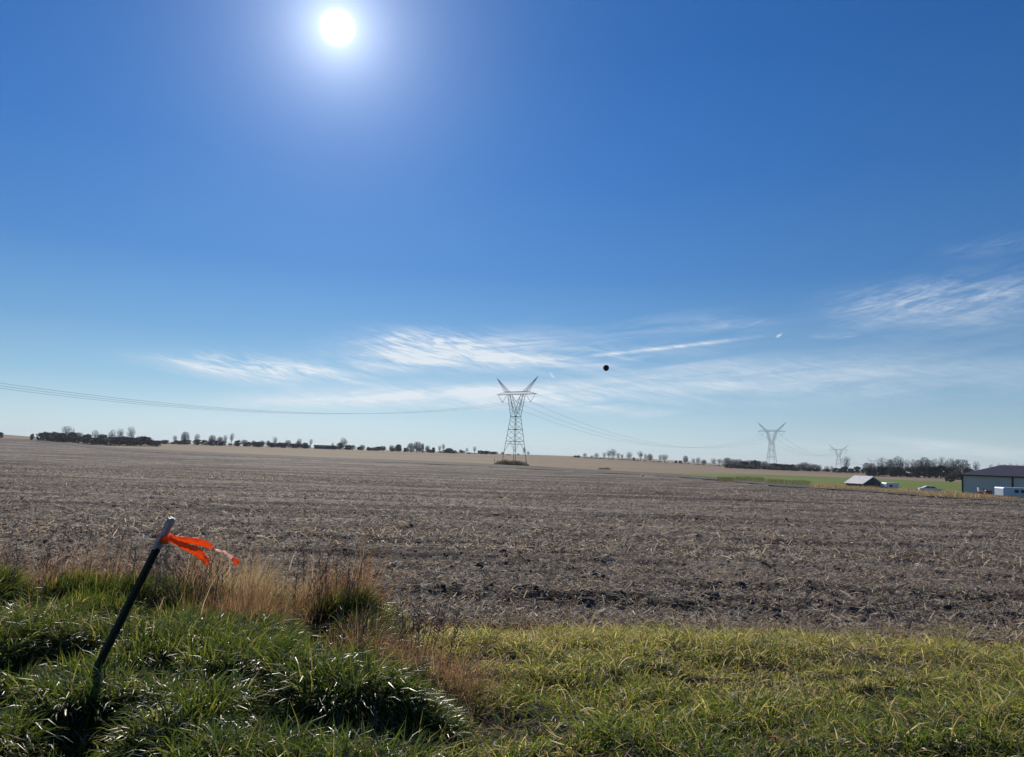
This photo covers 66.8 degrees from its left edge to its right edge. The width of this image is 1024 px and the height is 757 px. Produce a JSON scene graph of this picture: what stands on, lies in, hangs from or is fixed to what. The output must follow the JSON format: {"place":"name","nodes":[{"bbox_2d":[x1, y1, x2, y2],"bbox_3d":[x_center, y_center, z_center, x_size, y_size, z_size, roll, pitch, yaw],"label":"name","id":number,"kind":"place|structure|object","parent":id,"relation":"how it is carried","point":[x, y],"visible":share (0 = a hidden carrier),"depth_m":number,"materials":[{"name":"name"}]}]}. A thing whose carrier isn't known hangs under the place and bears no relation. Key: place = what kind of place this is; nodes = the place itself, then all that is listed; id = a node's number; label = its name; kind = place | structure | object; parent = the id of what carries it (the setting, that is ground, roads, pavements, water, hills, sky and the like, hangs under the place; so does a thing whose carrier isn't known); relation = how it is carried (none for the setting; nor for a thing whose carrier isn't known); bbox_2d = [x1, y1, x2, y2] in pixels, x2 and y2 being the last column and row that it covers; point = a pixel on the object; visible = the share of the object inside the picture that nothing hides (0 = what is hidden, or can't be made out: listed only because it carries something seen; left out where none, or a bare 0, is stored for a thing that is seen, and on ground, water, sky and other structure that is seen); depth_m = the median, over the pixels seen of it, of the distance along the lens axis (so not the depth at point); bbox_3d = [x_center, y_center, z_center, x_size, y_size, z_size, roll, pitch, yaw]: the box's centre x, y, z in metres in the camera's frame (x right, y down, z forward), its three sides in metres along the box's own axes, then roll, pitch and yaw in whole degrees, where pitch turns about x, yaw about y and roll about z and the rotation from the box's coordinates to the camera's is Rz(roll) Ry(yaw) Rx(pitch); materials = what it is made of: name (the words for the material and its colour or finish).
{"place":"outdoors","nodes":[
{"label":"outdoors","id":0,"kind":"place"},
{"bbox_2d":[2,435,961,482],"bbox_3d":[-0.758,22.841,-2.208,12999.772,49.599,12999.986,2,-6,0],"label":"ground","id":1,"kind":"structure","parent":0,"point":[630,464],"depth_m":504.12,"materials":[{"name":"beige soil"}]},
{"bbox_2d":[36,433,41,439],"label":"bush","id":2,"kind":"object","parent":1,"relation":"on","point":[39,435],"visible":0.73,"depth_m":553.50,"materials":[{"name":"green plant"}]},
{"bbox_2d":[41,432,50,440],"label":"bush","id":3,"kind":"object","parent":1,"relation":"on","point":[45,435],"visible":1,"depth_m":548.81,"materials":[{"name":"green plant"}]},
{"bbox_2d":[48,436,57,440],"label":"bush","id":4,"kind":"object","parent":1,"relation":"on","point":[54,438],"visible":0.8,"depth_m":548.25,"materials":[{"name":"green plant"}]},
{"bbox_2d":[48,431,57,439],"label":"evergreen tree","id":5,"kind":"object","parent":1,"relation":"on","point":[54,433],"visible":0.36,"depth_m":563.73,"materials":[{"name":"green plant"}]},
{"bbox_2d":[56,435,74,441],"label":"bush","id":6,"kind":"object","parent":1,"relation":"on","point":[63,438],"visible":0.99,"depth_m":547.89,"materials":[{"name":"green plant"}]},
{"bbox_2d":[62,426,73,435],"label":"bare tree","id":7,"kind":"object","parent":1,"relation":"on","point":[64,431],"visible":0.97,"depth_m":555.36,"materials":[{"name":"grey plant"}]},
{"bbox_2d":[67,432,77,442],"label":"evergreen tree","id":8,"kind":"object","parent":1,"relation":"on","point":[72,434],"visible":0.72,"depth_m":555.21,"materials":[{"name":"green plant"}]},
{"bbox_2d":[70,436,83,442],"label":"bush","id":9,"kind":"object","parent":1,"relation":"on","point":[78,438],"visible":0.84,"depth_m":554.50,"materials":[{"name":"green plant"}]},
{"bbox_2d":[81,436,95,443],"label":"bush","id":10,"kind":"object","parent":1,"relation":"on","point":[85,439],"visible":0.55,"depth_m":547.90,"materials":[{"name":"green plant"}]},
{"bbox_2d":[88,437,105,444],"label":"evergreen tree","id":11,"kind":"object","parent":1,"relation":"on","point":[97,440],"visible":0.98,"depth_m":542.74,"materials":[{"name":"green plant"}]},
{"bbox_2d":[101,437,116,444],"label":"bush","id":12,"kind":"object","parent":1,"relation":"on","point":[107,443],"visible":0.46,"depth_m":544.16,"materials":[{"name":"green plant"}]},
{"bbox_2d":[106,436,128,444],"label":"evergreen tree","id":13,"kind":"object","parent":1,"relation":"on","point":[115,440],"visible":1,"depth_m":539.75,"materials":[{"name":"green plant"}]},
{"bbox_2d":[119,436,133,444],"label":"bush","id":14,"kind":"object","parent":1,"relation":"on","point":[128,439],"visible":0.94,"depth_m":544.53,"materials":[{"name":"green plant"}]},
{"bbox_2d":[126,426,135,436],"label":"bare tree","id":15,"kind":"object","parent":1,"relation":"on","point":[132,431],"visible":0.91,"depth_m":554.19,"materials":[{"name":"grey plant"}]},
{"bbox_2d":[132,436,152,445],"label":"evergreen tree","id":16,"kind":"object","parent":1,"relation":"on","point":[144,441],"visible":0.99,"depth_m":547.05,"materials":[{"name":"green plant"}]},
{"bbox_2d":[151,440,161,445],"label":"bush","id":17,"kind":"object","parent":1,"relation":"on","point":[157,443],"visible":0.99,"depth_m":545.50,"materials":[{"name":"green plant"}]},
{"bbox_2d":[181,432,189,443],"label":"bare tree","id":18,"kind":"object","parent":1,"relation":"on","point":[187,438],"visible":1,"depth_m":635.32,"materials":[{"name":"grey plant"}]},
{"bbox_2d":[192,439,202,444],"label":"bush","id":19,"kind":"object","parent":1,"relation":"on","point":[196,442],"visible":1,"depth_m":622.60,"materials":[{"name":"green plant"}]},
{"bbox_2d":[205,440,217,445],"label":"bush","id":20,"kind":"object","parent":1,"relation":"on","point":[212,442],"visible":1,"depth_m":623.56,"materials":[{"name":"green plant"}]},
{"bbox_2d":[218,441,226,445],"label":"bush","id":21,"kind":"object","parent":1,"relation":"on","point":[220,443],"visible":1,"depth_m":630.02,"materials":[{"name":"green plant"}]},
{"bbox_2d":[244,442,251,446],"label":"bush","id":22,"kind":"object","parent":1,"relation":"on","point":[249,444],"visible":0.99,"depth_m":634.76,"materials":[{"name":"green plant"}]},
{"bbox_2d":[252,442,263,446],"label":"bush","id":23,"kind":"object","parent":1,"relation":"on","point":[258,444],"visible":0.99,"depth_m":622.09,"materials":[{"name":"green plant"}]},
{"bbox_2d":[275,442,286,447],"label":"bush","id":24,"kind":"object","parent":1,"relation":"on","point":[283,445],"visible":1,"depth_m":633.21,"materials":[{"name":"green plant"}]},
{"bbox_2d":[287,443,299,447],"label":"bush","id":25,"kind":"object","parent":1,"relation":"on","point":[292,445],"visible":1,"depth_m":632.26,"materials":[{"name":"green plant"}]},
{"bbox_2d":[298,444,308,447],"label":"bush","id":26,"kind":"object","parent":1,"relation":"on","point":[303,446],"visible":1,"depth_m":634.20,"materials":[{"name":"green plant"}]},
{"bbox_2d":[314,445,336,448],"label":"machine shed","id":27,"kind":"structure","parent":1,"relation":"on","point":[325,447],"depth_m":651.87,"materials":[{"name":"grey metal"}]},
{"bbox_2d":[337,442,343,449],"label":"evergreen tree","id":28,"kind":"object","parent":1,"relation":"on","point":[339,445],"visible":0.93,"depth_m":684.05,"materials":[{"name":"green plant"}]},
{"bbox_2d":[344,445,350,449],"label":"bush","id":29,"kind":"object","parent":1,"relation":"on","point":[347,447],"visible":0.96,"depth_m":686.17,"materials":[{"name":"green plant"}]},
{"bbox_2d":[394,444,401,451],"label":"evergreen tree","id":30,"kind":"object","parent":1,"relation":"on","point":[398,446],"visible":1,"depth_m":694.14,"materials":[{"name":"green plant"}]},
{"bbox_2d":[407,443,413,449],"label":"bare tree","id":31,"kind":"object","parent":1,"relation":"on","point":[410,446],"visible":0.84,"depth_m":693.48,"materials":[{"name":"grey plant"}]},
{"bbox_2d":[413,442,421,452],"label":"bare tree","id":32,"kind":"object","parent":1,"relation":"on","point":[415,445],"visible":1,"depth_m":685.16,"materials":[{"name":"grey plant"}]},
{"bbox_2d":[445,448,453,452],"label":"evergreen tree","id":33,"kind":"object","parent":1,"relation":"on","point":[450,450],"visible":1,"depth_m":681.43,"materials":[{"name":"green plant"}]},
{"bbox_2d":[497,378,536,462],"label":"transmission tower","id":34,"kind":"structure","parent":1,"relation":"on","point":[515,416],"depth_m":371.37,"materials":[{"name":"metal"}]},
{"bbox_2d":[1,388,501,413],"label":"power cable","id":35,"kind":"object","parent":34,"relation":"attached to","point":[208,409],"visible":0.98,"depth_m":255.57,"materials":[{"name":"metal"}]},
{"bbox_2d":[5,386,506,413],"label":"power cable","id":36,"kind":"object","parent":34,"relation":"attached to","point":[198,407],"visible":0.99,"depth_m":243.12,"materials":[{"name":"metal"}]},
{"bbox_2d":[2,383,518,413],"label":"power cable","id":37,"kind":"object","parent":34,"relation":"attached to","point":[243,409],"visible":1,"depth_m":246.50,"materials":[{"name":"metal"}]},
{"bbox_2d":[512,406,744,447],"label":"power cable","id":38,"kind":"object","parent":34,"relation":"hanging from","point":[619,440],"visible":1,"depth_m":451.56,"materials":[{"name":"metal"}]},
{"bbox_2d":[517,402,759,447],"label":"power cable","id":39,"kind":"object","parent":34,"relation":"attached to","point":[613,436],"visible":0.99,"depth_m":417.89,"materials":[{"name":"metal"}]},
{"bbox_2d":[532,402,776,447],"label":"power cable","id":40,"kind":"object","parent":34,"relation":"attached to","point":[637,439],"visible":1,"depth_m":424.15,"materials":[{"name":"metal"}]},
{"bbox_2d":[720,458,732,467],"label":"bare tree","id":41,"kind":"object","parent":1,"relation":"on","point":[727,461],"visible":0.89,"depth_m":557.29,"materials":[{"name":"grey plant"}]},
{"bbox_2d":[724,464,734,467],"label":"bush","id":42,"kind":"object","parent":1,"relation":"on","point":[728,465],"visible":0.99,"depth_m":545.81,"materials":[{"name":"green plant"}]},
{"bbox_2d":[734,464,744,468],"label":"bush","id":43,"kind":"object","parent":1,"relation":"on","point":[740,466],"visible":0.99,"depth_m":541.45,"materials":[{"name":"green plant"}]},
{"bbox_2d":[739,461,750,465],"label":"evergreen tree","id":44,"kind":"object","parent":1,"relation":"on","point":[744,463],"visible":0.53,"depth_m":550.87,"materials":[{"name":"green plant"}]},
{"bbox_2d":[744,465,758,468],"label":"bush","id":45,"kind":"object","parent":1,"relation":"on","point":[750,466],"visible":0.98,"depth_m":536.15,"materials":[{"name":"green plant"}]},
{"bbox_2d":[758,423,785,460],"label":"transmission tower","id":46,"kind":"structure","parent":1,"relation":"on","point":[773,451],"depth_m":590.06,"materials":[{"name":"metal"}]},
{"bbox_2d":[766,466,779,469],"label":"bush","id":47,"kind":"object","parent":1,"relation":"on","point":[772,468],"visible":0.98,"depth_m":532.86,"materials":[{"name":"green plant"}]},
{"bbox_2d":[800,462,809,467],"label":"bare tree","id":48,"kind":"object","parent":1,"relation":"on","point":[807,465],"visible":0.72,"depth_m":554.01,"materials":[{"name":"grey plant"}]},
{"bbox_2d":[800,467,811,470],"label":"bush","id":49,"kind":"object","parent":1,"relation":"on","point":[806,469],"visible":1,"depth_m":543.29,"materials":[{"name":"green plant"}]},
{"bbox_2d":[829,445,846,467],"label":"transmission tower","id":50,"kind":"structure","parent":1,"relation":"on","point":[838,455],"depth_m":841.79,"materials":[{"name":"metal"}]},
{"bbox_2d":[841,457,849,466],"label":"bare tree","id":51,"kind":"object","parent":1,"relation":"on","point":[846,463],"visible":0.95,"depth_m":516.04,"materials":[{"name":"grey plant"}]},
{"bbox_2d":[853,466,861,472],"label":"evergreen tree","id":52,"kind":"object","parent":1,"relation":"on","point":[857,468],"visible":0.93,"depth_m":523.96,"materials":[{"name":"green plant"}]},
{"bbox_2d":[862,463,871,471],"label":"bare tree","id":53,"kind":"object","parent":1,"relation":"on","point":[866,466],"visible":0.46,"depth_m":431.95,"materials":[{"name":"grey plant"}]},
{"bbox_2d":[861,467,878,475],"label":"bush","id":54,"kind":"object","parent":1,"relation":"on","point":[869,470],"visible":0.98,"depth_m":404.02,"materials":[{"name":"green plant"}]},
{"bbox_2d":[875,457,887,475],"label":"bare tree","id":55,"kind":"object","parent":1,"relation":"on","point":[880,461],"visible":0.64,"depth_m":433.24,"materials":[{"name":"grey plant"}]},
{"bbox_2d":[874,466,889,475],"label":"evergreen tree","id":56,"kind":"object","parent":1,"relation":"on","point":[882,470],"visible":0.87,"depth_m":408.89,"materials":[{"name":"green plant"}]},
{"bbox_2d":[884,459,894,467],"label":"bare tree","id":57,"kind":"object","parent":1,"relation":"on","point":[891,464],"visible":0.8,"depth_m":421.81,"materials":[{"name":"grey plant"}]},
{"bbox_2d":[884,466,896,476],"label":"bush","id":58,"kind":"object","parent":1,"relation":"on","point":[893,470],"visible":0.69,"depth_m":417.44,"materials":[{"name":"green plant"}]},
{"bbox_2d":[890,457,902,470],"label":"bare tree","id":59,"kind":"object","parent":1,"relation":"on","point":[895,459],"visible":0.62,"depth_m":430.22,"materials":[{"name":"grey plant"}]},
{"bbox_2d":[895,457,903,467],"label":"bare tree","id":60,"kind":"object","parent":1,"relation":"on","point":[900,464],"visible":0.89,"depth_m":426.05,"materials":[{"name":"grey plant"}]},
{"bbox_2d":[894,466,909,476],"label":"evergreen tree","id":61,"kind":"object","parent":1,"relation":"on","point":[899,472],"visible":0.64,"depth_m":418.48,"materials":[{"name":"green plant"}]},
{"bbox_2d":[900,466,919,476],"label":"bush","id":62,"kind":"object","parent":1,"relation":"on","point":[913,470],"visible":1,"depth_m":412.11,"materials":[{"name":"green plant"}]},
{"bbox_2d":[913,460,922,471],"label":"bare tree","id":63,"kind":"object","parent":1,"relation":"on","point":[916,463],"visible":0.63,"depth_m":416.24,"materials":[{"name":"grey plant"}]},
{"bbox_2d":[912,466,927,477],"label":"bush","id":64,"kind":"object","parent":1,"relation":"on","point":[921,468],"visible":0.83,"depth_m":412.45,"materials":[{"name":"green plant"}]},
{"bbox_2d":[920,457,929,477],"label":"bare tree","id":65,"kind":"object","parent":1,"relation":"on","point":[926,462],"visible":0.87,"depth_m":414.76,"materials":[{"name":"grey plant"}]},
{"bbox_2d":[922,467,941,477],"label":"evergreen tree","id":66,"kind":"object","parent":1,"relation":"on","point":[934,471],"visible":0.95,"depth_m":412.77,"materials":[{"name":"green plant"}]},
{"bbox_2d":[932,465,946,477],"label":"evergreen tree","id":67,"kind":"object","parent":1,"relation":"on","point":[941,469],"visible":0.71,"depth_m":416.81,"materials":[{"name":"green plant"}]},
{"bbox_2d":[938,457,945,465],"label":"bare tree","id":68,"kind":"object","parent":1,"relation":"on","point":[941,463],"visible":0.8,"depth_m":421.39,"materials":[{"name":"grey plant"}]},
{"bbox_2d":[943,458,954,472],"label":"bare tree","id":69,"kind":"object","parent":1,"relation":"on","point":[946,465],"visible":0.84,"depth_m":418.06,"materials":[{"name":"grey plant"}]},
{"bbox_2d":[945,475,955,481],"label":"bush","id":70,"kind":"object","parent":1,"relation":"on","point":[948,477],"visible":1,"depth_m":297.67,"materials":[{"name":"green plant"}]},
{"bbox_2d":[944,467,957,478],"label":"bush","id":71,"kind":"object","parent":1,"relation":"on","point":[949,470],"visible":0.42,"depth_m":414.82,"materials":[{"name":"green plant"}]},
{"bbox_2d":[950,458,959,469],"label":"bare tree","id":72,"kind":"object","parent":1,"relation":"on","point":[954,464],"visible":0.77,"depth_m":418.59,"materials":[{"name":"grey plant"}]},
{"bbox_2d":[950,470,961,479],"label":"bush","id":73,"kind":"object","parent":1,"relation":"on","point":[957,476],"visible":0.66,"depth_m":377.55,"materials":[{"name":"green plant"}]},
{"bbox_2d":[953,459,970,473],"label":"bare tree","id":74,"kind":"object","parent":1,"relation":"on","point":[963,466],"visible":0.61,"depth_m":417.44,"materials":[{"name":"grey plant"}]},
{"bbox_2d":[963,468,975,472],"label":"bush","id":75,"kind":"object","parent":1,"relation":"on","point":[967,470],"visible":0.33,"depth_m":411.12,"materials":[{"name":"green plant"}]},
{"bbox_2d":[973,461,980,470],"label":"bare tree","id":76,"kind":"object","parent":1,"relation":"on","point":[974,466],"visible":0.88,"depth_m":414.07,"materials":[{"name":"grey plant"}]},
{"bbox_2d":[0,441,1023,634],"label":"field","id":77,"kind":"structure","parent":0,"point":[23,450],"depth_m":37.05,"materials":[{"name":"soil"}]},
{"bbox_2d":[0,449,1023,642],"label":"crop residue","id":78,"kind":"object","parent":77,"relation":"on","point":[577,543],"visible":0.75,"depth_m":18.67,"materials":[{"name":"plant"}]},
{"bbox_2d":[0,468,1023,631],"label":"soil clods","id":79,"kind":"object","parent":77,"relation":"on","point":[775,609],"visible":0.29,"depth_m":13.44,"materials":[{"name":"brown soil"}]},
{"bbox_2d":[0,583,1023,756],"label":"grass verge","id":80,"kind":"object","parent":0,"point":[520,717],"depth_m":5.43,"materials":[{"name":"green plant"}]},
{"bbox_2d":[93,516,175,673],"bbox_3d":[-2.481,1.613,4.793,0.044,1.678,0.052,26,0,12],"label":"fence post","id":81,"kind":"object","parent":80,"relation":"on","point":[134,593],"visible":0.73,"depth_m":4.79,"materials":[{"name":"black metal"}]},
{"bbox_2d":[157,531,239,565],"bbox_3d":[-1.947,1.058,4.811,0.510,0.209,0.116,2,-6,-5],"label":"flagging tape","id":82,"kind":"object","parent":81,"relation":"attached to","point":[182,542],"visible":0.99,"depth_m":4.80,"materials":[{"name":"orange plastic"}]},
{"bbox_2d":[0,522,462,668],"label":"weed stalks","id":83,"kind":"object","parent":80,"relation":"on","point":[403,625],"visible":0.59,"depth_m":7.29,"materials":[{"name":"brown plant"}]},
{"bbox_2d":[0,557,483,756],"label":"rank grass","id":84,"kind":"structure","parent":80,"relation":"on","point":[352,683],"depth_m":4.52,"materials":[{"name":"green plant"}]},
{"bbox_2d":[0,517,1023,756],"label":"dry grass","id":85,"kind":"structure","parent":80,"relation":"on","point":[252,584],"depth_m":7.02,"materials":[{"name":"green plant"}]},
{"bbox_2d":[0,438,1023,501],"bbox_3d":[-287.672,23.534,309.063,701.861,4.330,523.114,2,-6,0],"label":"field margin","id":86,"kind":"object","parent":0,"point":[388,460],"visible":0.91,"depth_m":331.16,"materials":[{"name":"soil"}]},
{"bbox_2d":[495,459,529,465],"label":"grass patch","id":87,"kind":"object","parent":86,"relation":"on","point":[506,462],"visible":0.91,"depth_m":362.31,"materials":[{"name":"brown plant"}]},
{"bbox_2d":[0,0,1023,471],"label":"sky","id":88,"kind":"structure","parent":0,"point":[804,216],"materials":[{"name":"blue"}]},
{"bbox_2d":[603,365,608,370],"bbox_3d":[7.324,-0.811,60.379,0.462,0.494,0.462,2,-6,0],"label":"balloon","id":89,"kind":"object","parent":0,"point":[605,367],"visible":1,"depth_m":60.23,"materials":[{"name":"black"}]},
{"bbox_2d":[667,473,961,491],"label":"green field","id":90,"kind":"structure","parent":0,"point":[954,486],"depth_m":236.63,"materials":[{"name":"green plant"}]},
{"bbox_2d":[716,476,810,484],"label":"waterway weeds","id":91,"kind":"object","parent":90,"relation":"on","point":[731,478],"visible":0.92,"depth_m":178.48,"materials":[{"name":"brown plant"}]},
{"bbox_2d":[844,475,880,487],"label":"open shed","id":92,"kind":"structure","parent":90,"relation":"on","point":[861,481],"depth_m":149.40,"materials":[{"name":"white metal"}]},
{"bbox_2d":[880,482,898,488],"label":"box trailer","id":93,"kind":"object","parent":90,"relation":"on","point":[887,485],"visible":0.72,"depth_m":145.55,"materials":[{"name":"white metal"}]},
{"bbox_2d":[809,483,1023,498],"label":"field edge grass","id":94,"kind":"structure","parent":90,"relation":"on","point":[951,493],"depth_m":118.42,"materials":[{"name":"beige plant"}]},
{"bbox_2d":[918,486,943,491],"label":"parked car","id":95,"kind":"object","parent":90,"relation":"on","point":[930,488],"visible":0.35,"depth_m":128.97,"materials":[{"name":"white metal"}]},
{"bbox_2d":[976,487,991,494],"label":"garden tractor","id":96,"kind":"object","parent":90,"relation":"on","point":[985,491],"visible":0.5,"depth_m":110.49,"materials":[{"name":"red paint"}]},
{"bbox_2d":[958,465,1023,494],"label":"barn","id":97,"kind":"structure","parent":90,"relation":"on","point":[991,478],"depth_m":116.06,"materials":[{"name":"grey metal"}]},
{"bbox_2d":[994,487,1023,496],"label":"box trailer","id":98,"kind":"object","parent":90,"relation":"on","point":[1012,491],"visible":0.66,"depth_m":101.18,"materials":[{"name":"white metal"}]}
]}

